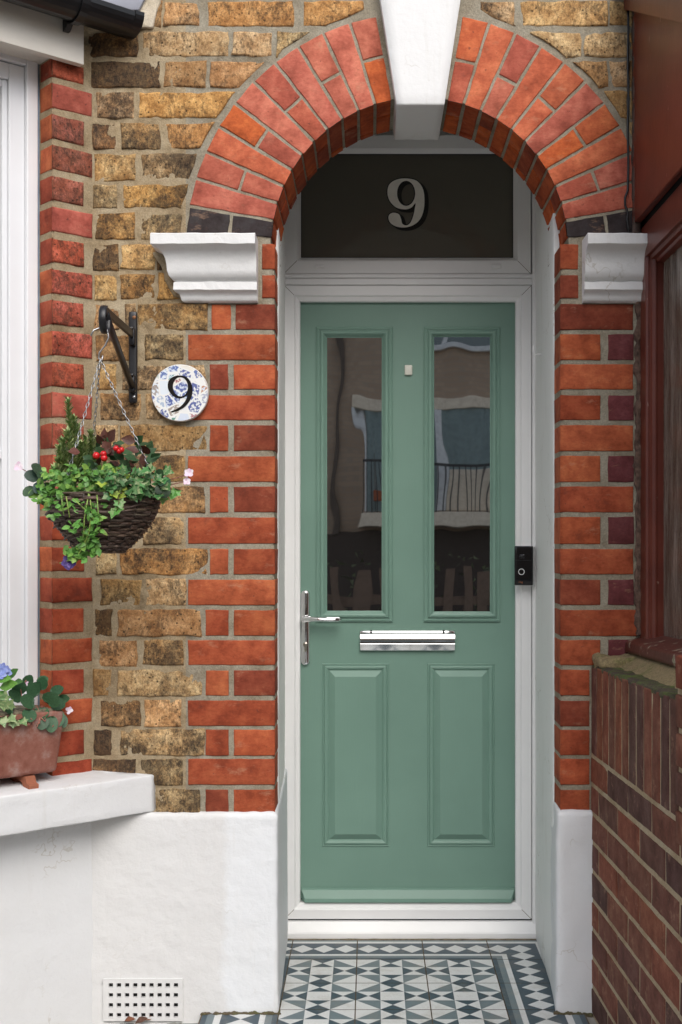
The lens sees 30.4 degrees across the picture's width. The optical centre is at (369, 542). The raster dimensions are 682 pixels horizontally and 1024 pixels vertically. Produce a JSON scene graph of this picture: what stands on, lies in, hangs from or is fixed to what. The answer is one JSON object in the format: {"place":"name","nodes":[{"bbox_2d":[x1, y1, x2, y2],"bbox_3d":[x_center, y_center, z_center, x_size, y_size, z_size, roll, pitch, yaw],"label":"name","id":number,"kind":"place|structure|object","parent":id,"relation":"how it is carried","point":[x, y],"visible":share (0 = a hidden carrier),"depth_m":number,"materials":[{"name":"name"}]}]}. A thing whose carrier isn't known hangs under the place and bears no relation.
{"place":"outdoors","nodes":[
{"label":"outdoors","id":0,"kind":"place"},
{"bbox_2d":[120,1023,197,1023],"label":"ground","id":1,"kind":"structure","parent":0,"point":[168,1023],"depth_m":3.29,"materials":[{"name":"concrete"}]},
{"bbox_2d":[125,1016,134,1020],"bbox_3d":[-0.627,1.245,3.284,0.029,0.010,0.015,0,0,0],"label":"fallen leaf","id":2,"kind":"object","parent":1,"relation":"on","point":[128,1018],"visible":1,"depth_m":3.29,"materials":[{"name":"brown plant"}]},
{"bbox_2d":[136,1016,146,1022],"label":"fallen leaf","id":3,"kind":"object","parent":1,"relation":"on","point":[140,1019],"visible":1,"depth_m":3.27,"materials":[{"name":"brown plant"}]},
{"bbox_2d":[0,0,647,1023],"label":"terraced house","id":4,"kind":"structure","parent":1,"relation":"on","point":[310,656],"depth_m":3.31,"materials":[{"name":"brick"}]},
{"bbox_2d":[0,53,38,704],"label":"bay window","id":5,"kind":"structure","parent":4,"relation":"in","point":[19,78],"depth_m":3.25,"materials":[{"name":"white glass"}]},
{"bbox_2d":[10,775,38,788],"bbox_3d":[-0.866,0.596,3.144,0.026,0.032,0.105,0,0,-42],"label":"pot foot","id":6,"kind":"object","parent":4,"relation":"on","point":[28,781],"visible":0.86,"depth_m":3.12},
{"bbox_2d":[0,705,62,778],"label":"terracotta planter","id":7,"kind":"object","parent":4,"relation":"on","point":[31,749],"visible":0.79,"depth_m":3.12,"materials":[{"name":"ceramic"}]},
{"bbox_2d":[0,663,22,694],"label":"primrose plant","id":8,"kind":"object","parent":7,"relation":"in","point":[7,674],"visible":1,"depth_m":3.07,"materials":[{"name":"green plant"}]},
{"bbox_2d":[0,690,27,728],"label":"ivy plant","id":9,"kind":"object","parent":7,"relation":"in","point":[5,703],"visible":1,"depth_m":3.05,"materials":[{"name":"green plant"}]},
{"bbox_2d":[5,675,72,732],"bbox_3d":[-0.840,0.404,3.152,0.189,0.142,0.100,0,0,-33],"label":"cyclamen plant","id":10,"kind":"object","parent":7,"relation":"in","point":[52,699],"visible":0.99,"depth_m":3.14,"materials":[{"name":"green plant"}]},
{"bbox_2d":[99,305,136,402],"bbox_3d":[-0.623,-0.487,3.109,0.025,0.241,0.390,0,0,0],"label":"wall bracket","id":11,"kind":"object","parent":4,"relation":"attached to","point":[107,316],"depth_m":3.20,"materials":[{"name":"black metal"}]},
{"bbox_2d":[44,327,160,553],"bbox_3d":[-0.628,-0.241,2.940,0.277,0.533,0.273,0,0,0],"label":"hanging basket","id":12,"kind":"object","parent":11,"relation":"hanging from","point":[128,526],"visible":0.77,"depth_m":2.86,"materials":[{"name":"wicker"}]},
{"bbox_2d":[14,461,47,505],"bbox_3d":[-0.775,-0.136,2.890,0.096,0.105,0.041,0,0,0],"label":"cyclamen plant","id":13,"kind":"object","parent":12,"relation":"in","point":[33,475],"visible":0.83,"depth_m":2.88,"materials":[{"name":"green plant"}]},
{"bbox_2d":[31,461,116,569],"bbox_3d":[-0.669,-0.064,2.845,0.211,0.253,0.121,0,0,0],"label":"trailing viola plant","id":14,"kind":"object","parent":12,"relation":"in","point":[63,480],"visible":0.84,"depth_m":2.83,"materials":[{"name":"green plant"}]},
{"bbox_2d":[50,396,101,487],"bbox_3d":[-0.693,-0.236,2.953,0.063,0.214,0.162,0,0,31],"label":"rosemary plant","id":15,"kind":"object","parent":12,"relation":"in","point":[63,448],"visible":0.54,"depth_m":2.93,"materials":[{"name":"green plant"}]},
{"bbox_2d":[68,428,160,477],"bbox_3d":[-0.593,-0.204,2.937,0.235,0.132,0.162,0,0,0],"label":"checkerberry plant","id":16,"kind":"object","parent":12,"relation":"in","point":[114,451],"visible":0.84,"depth_m":2.92,"materials":[{"name":"green plant"}]},
{"bbox_2d":[84,463,181,518],"bbox_3d":[-0.537,-0.118,2.851,0.222,0.132,0.110,0,0,-13],"label":"ivy plant","id":17,"kind":"object","parent":12,"relation":"in","point":[139,489],"visible":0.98,"depth_m":2.84,"materials":[{"name":"green plant"}]},
{"bbox_2d":[155,469,192,497],"bbox_3d":[-0.452,-0.137,2.892,0.085,0.070,0.039,0,0,0],"label":"cyclamen plant","id":18,"kind":"object","parent":12,"relation":"in","point":[166,494],"visible":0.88,"depth_m":2.88,"materials":[{"name":"green plant"}]},
{"bbox_2d":[151,364,208,421],"bbox_3d":[-0.498,-0.393,3.296,0.150,0.150,0.017,0,0,0],"label":"house number plaque","id":19,"kind":"object","parent":4,"relation":"attached to","point":[179,392],"visible":1,"depth_m":3.29,"materials":[{"name":"ceramic"}]},
{"bbox_2d":[301,303,514,902],"bbox_3d":[0.119,0.183,3.964,0.701,1.918,0.117,0,0,0],"label":"door","id":20,"kind":"structure","parent":4,"relation":"in","point":[408,409],"depth_m":3.96,"materials":[{"name":"green paint"}]},
{"bbox_2d":[514,546,534,585],"bbox_3d":[0.485,0.073,3.922,0.058,0.125,0.063,0,0,21],"label":"doorbell","id":21,"kind":"object","parent":4,"relation":"attached to","point":[524,565],"visible":0.99,"depth_m":3.90,"materials":[{"name":"black plastic"}]},
{"bbox_2d":[532,345,540,354],"bbox_3d":[0.499,-0.575,3.750,0.031,0.030,0.006,0,0,0],"label":"cup hook","id":22,"kind":"object","parent":4,"relation":"attached to","point":[533,351],"visible":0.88,"depth_m":3.75,"materials":[{"name":"white metal"}]},
{"bbox_2d":[624,10,630,232],"bbox_3d":[0.677,-1.102,3.297,0.022,0.593,0.008,0,0,0],"label":"cable","id":23,"kind":"object","parent":4,"relation":"attached to","point":[628,101],"visible":0.98,"depth_m":3.29,"materials":[{"name":"black plastic"}]},
{"bbox_2d":[198,940,589,1023],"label":"tiled path","id":24,"kind":"structure","parent":0,"point":[416,982],"depth_m":3.50,"materials":[{"name":"tile"}]},
{"bbox_2d":[587,1017,596,1023],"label":"ground","id":25,"kind":"structure","parent":0,"point":[591,1020],"depth_m":3.26,"materials":[{"name":"concrete"}]},
{"bbox_2d":[591,0,681,1023],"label":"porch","id":26,"kind":"object","parent":25,"relation":"on","point":[636,749],"visible":1,"depth_m":3.06,"materials":[{"name":"brick"}]}
]}

